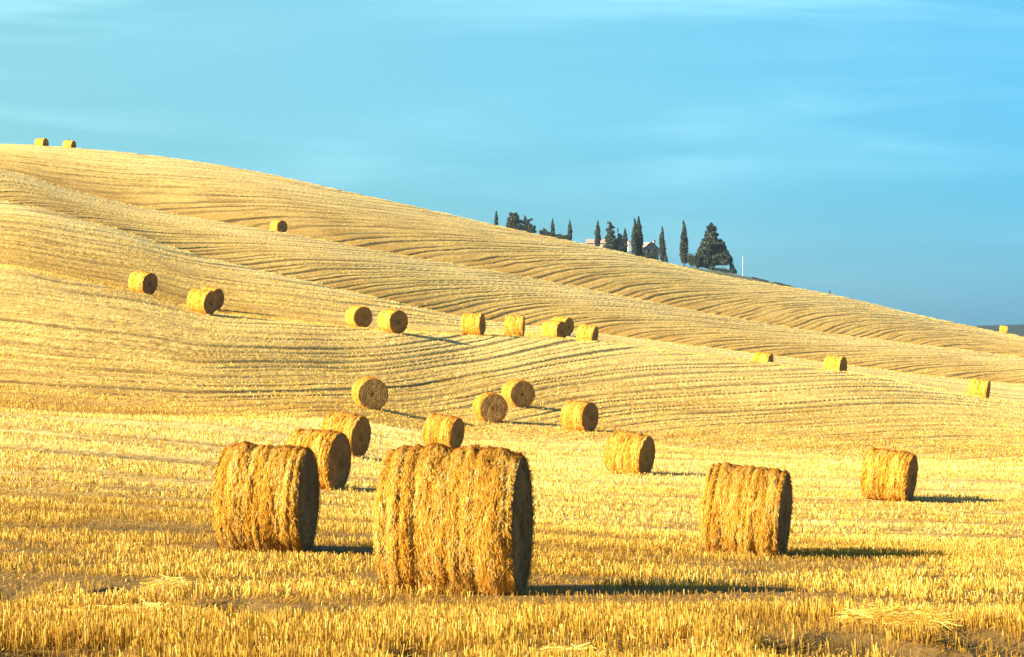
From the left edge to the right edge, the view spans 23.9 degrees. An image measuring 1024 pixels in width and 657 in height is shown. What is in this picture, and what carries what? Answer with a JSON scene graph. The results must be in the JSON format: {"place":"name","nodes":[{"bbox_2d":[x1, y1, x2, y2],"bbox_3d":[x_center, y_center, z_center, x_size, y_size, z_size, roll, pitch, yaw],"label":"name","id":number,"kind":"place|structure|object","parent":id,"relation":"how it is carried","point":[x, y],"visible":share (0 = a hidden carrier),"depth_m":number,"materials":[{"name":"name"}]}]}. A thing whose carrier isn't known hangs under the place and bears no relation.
{"place":"outdoors","nodes":[
{"label":"outdoors","id":0,"kind":"place"},
{"bbox_2d":[0,144,1023,656],"bbox_3d":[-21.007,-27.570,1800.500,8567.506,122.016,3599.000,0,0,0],"label":"ground","id":1,"kind":"structure","parent":0,"point":[232,194],"depth_m":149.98,"materials":[{"name":"yellow plant"}]},
{"bbox_2d":[34,138,48,145],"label":"straw bale","id":2,"kind":"object","parent":1,"relation":"on","point":[42,141],"visible":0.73,"depth_m":351.43},
{"bbox_2d":[63,140,75,147],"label":"straw bale","id":3,"kind":"object","parent":1,"relation":"on","point":[70,143],"visible":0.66,"depth_m":351.39},
{"bbox_2d":[128,270,157,294],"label":"straw bale","id":4,"kind":"object","parent":1,"relation":"on","point":[145,282],"visible":0.94,"depth_m":156.69},
{"bbox_2d":[186,288,218,313],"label":"straw bale","id":5,"kind":"object","parent":1,"relation":"on","point":[203,301],"visible":1,"depth_m":144.55},
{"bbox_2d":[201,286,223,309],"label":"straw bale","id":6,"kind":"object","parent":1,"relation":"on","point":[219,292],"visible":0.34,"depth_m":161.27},
{"bbox_2d":[211,441,320,551],"bbox_3d":[-3.447,2.351,34.005,1.239,1.539,1.642,2,0,8],"label":"straw bale","id":7,"kind":"object","parent":1,"relation":"on","point":[264,497],"visible":0.97,"depth_m":33.38},
{"bbox_2d":[270,220,286,232],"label":"straw bale","id":8,"kind":"object","parent":1,"relation":"on","point":[278,225],"visible":0.83,"depth_m":262.46},
{"bbox_2d":[285,428,351,489],"bbox_3d":[-4.907,3.280,60.984,1.300,1.550,1.658,3,1,20],"label":"straw bale","id":9,"kind":"object","parent":1,"relation":"on","point":[331,449],"visible":0.66,"depth_m":60.51},
{"bbox_2d":[321,411,370,457],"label":"straw bale","id":10,"kind":"object","parent":1,"relation":"on","point":[355,428],"visible":0.56,"depth_m":74.83},
{"bbox_2d":[345,305,372,327],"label":"straw bale","id":11,"kind":"object","parent":1,"relation":"on","point":[358,316],"visible":0.94,"depth_m":161.78},
{"bbox_2d":[351,376,388,408],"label":"straw bale","id":12,"kind":"object","parent":1,"relation":"on","point":[370,392],"visible":1,"depth_m":113.45},
{"bbox_2d":[378,309,407,332],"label":"straw bale","id":13,"kind":"object","parent":1,"relation":"on","point":[392,320],"visible":1,"depth_m":150.38},
{"bbox_2d":[422,413,464,448],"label":"straw bale","id":14,"kind":"object","parent":1,"relation":"on","point":[447,430],"visible":0.79,"depth_m":89.50},
{"bbox_2d":[372,442,535,595],"bbox_3d":[-0.570,1.935,24.700,1.410,1.553,1.652,0,0,10],"label":"straw bale","id":15,"kind":"object","parent":1,"relation":"on","point":[444,515],"visible":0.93,"depth_m":24.06},
{"bbox_2d":[461,313,485,334],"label":"straw bale","id":16,"kind":"object","parent":1,"relation":"on","point":[473,323],"visible":1,"depth_m":160.44},
{"bbox_2d":[473,392,507,421],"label":"straw bale","id":17,"kind":"object","parent":1,"relation":"on","point":[490,407],"visible":0.98,"depth_m":119.63},
{"bbox_2d":[494,211,497,224],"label":"cypress tree","id":18,"kind":"object","parent":1,"relation":"on","point":[496,220],"visible":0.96,"depth_m":799.70,"materials":[{"name":"green plant"}]},
{"bbox_2d":[31,574,962,656],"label":"loose straw","id":19,"kind":"object","parent":1,"relation":"on","point":[892,615],"visible":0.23,"depth_m":19.86,"materials":[{"name":"yellow plant"}]},
{"bbox_2d":[507,212,520,229],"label":"round tree","id":20,"kind":"object","parent":1,"relation":"on","point":[514,218],"visible":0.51,"depth_m":799.17,"materials":[{"name":"green plant"}]},
{"bbox_2d":[504,315,524,335],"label":"straw bale","id":21,"kind":"object","parent":1,"relation":"on","point":[514,324],"visible":0.91,"depth_m":167.87},
{"bbox_2d":[501,379,534,406],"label":"straw bale","id":22,"kind":"object","parent":1,"relation":"on","point":[517,393],"visible":0.99,"depth_m":131.00},
{"bbox_2d":[506,221,534,232],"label":"hedge","id":23,"kind":"object","parent":1,"relation":"on","point":[518,226],"visible":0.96,"depth_m":789.76,"materials":[{"name":"green plant"}]},
{"bbox_2d":[521,215,536,232],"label":"ragged tree","id":24,"kind":"object","parent":1,"relation":"on","point":[526,222],"visible":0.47,"depth_m":799.57,"materials":[{"name":"green plant"}]},
{"bbox_2d":[551,218,554,237],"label":"cypress tree","id":25,"kind":"object","parent":1,"relation":"on","point":[552,226],"visible":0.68,"depth_m":799.71,"materials":[{"name":"green plant"}]},
{"bbox_2d":[541,320,566,337],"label":"straw bale","id":26,"kind":"object","parent":1,"relation":"on","point":[555,328],"visible":0.75,"depth_m":173.49},
{"bbox_2d":[539,230,570,239],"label":"hedge","id":27,"kind":"object","parent":1,"relation":"on","point":[553,234],"visible":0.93,"depth_m":789.73,"materials":[{"name":"green plant"}]},
{"bbox_2d":[552,316,573,334],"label":"straw bale","id":28,"kind":"object","parent":1,"relation":"on","point":[569,322],"visible":0.48,"depth_m":192.62},
{"bbox_2d":[567,220,572,240],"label":"cypress tree","id":29,"kind":"object","parent":1,"relation":"on","point":[569,230],"visible":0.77,"depth_m":799.59,"materials":[{"name":"green plant"}]},
{"bbox_2d":[560,400,598,431],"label":"straw bale","id":30,"kind":"object","parent":1,"relation":"on","point":[579,415],"visible":0.98,"depth_m":117.54},
{"bbox_2d":[576,324,598,340],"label":"straw bale","id":31,"kind":"object","parent":1,"relation":"on","point":[589,332],"visible":0.81,"depth_m":180.41},
{"bbox_2d":[585,239,604,247],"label":"outbuilding","id":32,"kind":"structure","parent":1,"relation":"on","point":[592,242],"depth_m":809.17,"materials":[{"name":"stone"}]},
{"bbox_2d":[594,221,601,245],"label":"cypress tree","id":33,"kind":"object","parent":1,"relation":"on","point":[598,239],"visible":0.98,"depth_m":799.59,"materials":[{"name":"green plant"}]},
{"bbox_2d":[604,221,617,249],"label":"conifer tree","id":34,"kind":"object","parent":1,"relation":"on","point":[610,241],"visible":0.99,"depth_m":799.06,"materials":[{"name":"green plant"}]},
{"bbox_2d":[614,229,623,250],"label":"conifer tree","id":35,"kind":"object","parent":1,"relation":"on","point":[619,238],"visible":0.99,"depth_m":799.45,"materials":[{"name":"green plant"}]},
{"bbox_2d":[622,228,627,252],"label":"cypress tree","id":36,"kind":"object","parent":1,"relation":"on","point":[625,242],"visible":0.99,"depth_m":799.59,"materials":[{"name":"green plant"}]},
{"bbox_2d":[604,430,655,474],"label":"straw bale","id":37,"kind":"object","parent":1,"relation":"on","point":[630,452],"visible":0.99,"depth_m":79.46},
{"bbox_2d":[631,218,637,254],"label":"cypress tree","id":38,"kind":"object","parent":1,"relation":"on","point":[634,243],"visible":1,"depth_m":799.36,"materials":[{"name":"green plant"}]},
{"bbox_2d":[636,216,643,255],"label":"cypress tree","id":39,"kind":"object","parent":1,"relation":"on","point":[640,240],"visible":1,"depth_m":802.57,"materials":[{"name":"green plant"}]},
{"bbox_2d":[627,239,658,260],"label":"farmhouse","id":40,"kind":"object","parent":1,"relation":"on","point":[650,246],"visible":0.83,"depth_m":806.39,"materials":[{"name":"stone"}]},
{"bbox_2d":[645,250,655,259],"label":"shrub","id":41,"kind":"object","parent":1,"relation":"on","point":[650,254],"visible":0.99,"depth_m":791.77,"materials":[{"name":"green plant"}]},
{"bbox_2d":[658,226,666,261],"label":"cypress tree","id":42,"kind":"object","parent":1,"relation":"on","point":[662,251],"visible":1,"depth_m":799.52,"materials":[{"name":"green plant"}]},
{"bbox_2d":[679,220,688,265],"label":"cypress tree","id":43,"kind":"object","parent":1,"relation":"on","point":[684,250],"visible":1,"depth_m":799.29,"materials":[{"name":"green plant"}]},
{"bbox_2d":[687,253,699,266],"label":"shrub","id":44,"kind":"object","parent":1,"relation":"on","point":[693,260],"visible":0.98,"depth_m":797.80,"materials":[{"name":"green plant"}]},
{"bbox_2d":[697,222,732,269],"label":"conifer tree","id":45,"kind":"object","parent":1,"relation":"on","point":[712,250],"visible":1,"depth_m":798.99,"materials":[{"name":"green plant"}]},
{"bbox_2d":[711,266,730,272],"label":"shrub","id":46,"kind":"object","parent":1,"relation":"on","point":[726,270],"visible":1,"depth_m":769.84,"materials":[{"name":"green plant"}]},
{"bbox_2d":[729,261,736,273],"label":"shrub","id":47,"kind":"object","parent":1,"relation":"on","point":[732,269],"visible":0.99,"depth_m":799.51,"materials":[{"name":"green plant"}]},
{"bbox_2d":[698,462,793,557],"bbox_3d":[3.954,3.040,40.697,1.340,1.566,1.672,4,1,16],"label":"straw bale","id":48,"kind":"object","parent":1,"relation":"on","point":[744,508],"visible":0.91,"depth_m":40.09},
{"bbox_2d":[751,277,767,281],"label":"shrub","id":49,"kind":"object","parent":1,"relation":"on","point":[765,280],"visible":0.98,"depth_m":759.80,"materials":[{"name":"green plant"}]},
{"bbox_2d":[751,351,773,362],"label":"straw bale","id":50,"kind":"object","parent":1,"relation":"on","point":[759,356],"visible":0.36,"depth_m":182.44},
{"bbox_2d":[774,282,794,287],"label":"hedge","id":51,"kind":"object","parent":1,"relation":"on","point":[778,283],"visible":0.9,"depth_m":759.85,"materials":[{"name":"green plant"}]},
{"bbox_2d":[823,355,847,371],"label":"straw bale","id":52,"kind":"object","parent":1,"relation":"on","point":[839,363],"visible":0.62,"depth_m":178.47},
{"bbox_2d":[859,447,917,501],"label":"straw bale","id":53,"kind":"object","parent":1,"relation":"on","point":[888,475],"visible":0.95,"depth_m":69.37},
{"bbox_2d":[967,378,990,398],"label":"straw bale","id":54,"kind":"object","parent":1,"relation":"on","point":[979,387],"visible":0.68,"depth_m":180.84},
{"bbox_2d":[999,325,1007,332],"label":"straw bale","id":55,"kind":"object","parent":1,"relation":"on","point":[1003,329],"visible":0.8,"depth_m":454.31},
{"bbox_2d":[0,0,1023,325],"label":"sky","id":56,"kind":"structure","parent":0,"point":[870,151],"materials":[{"name":"blue"}]}
]}

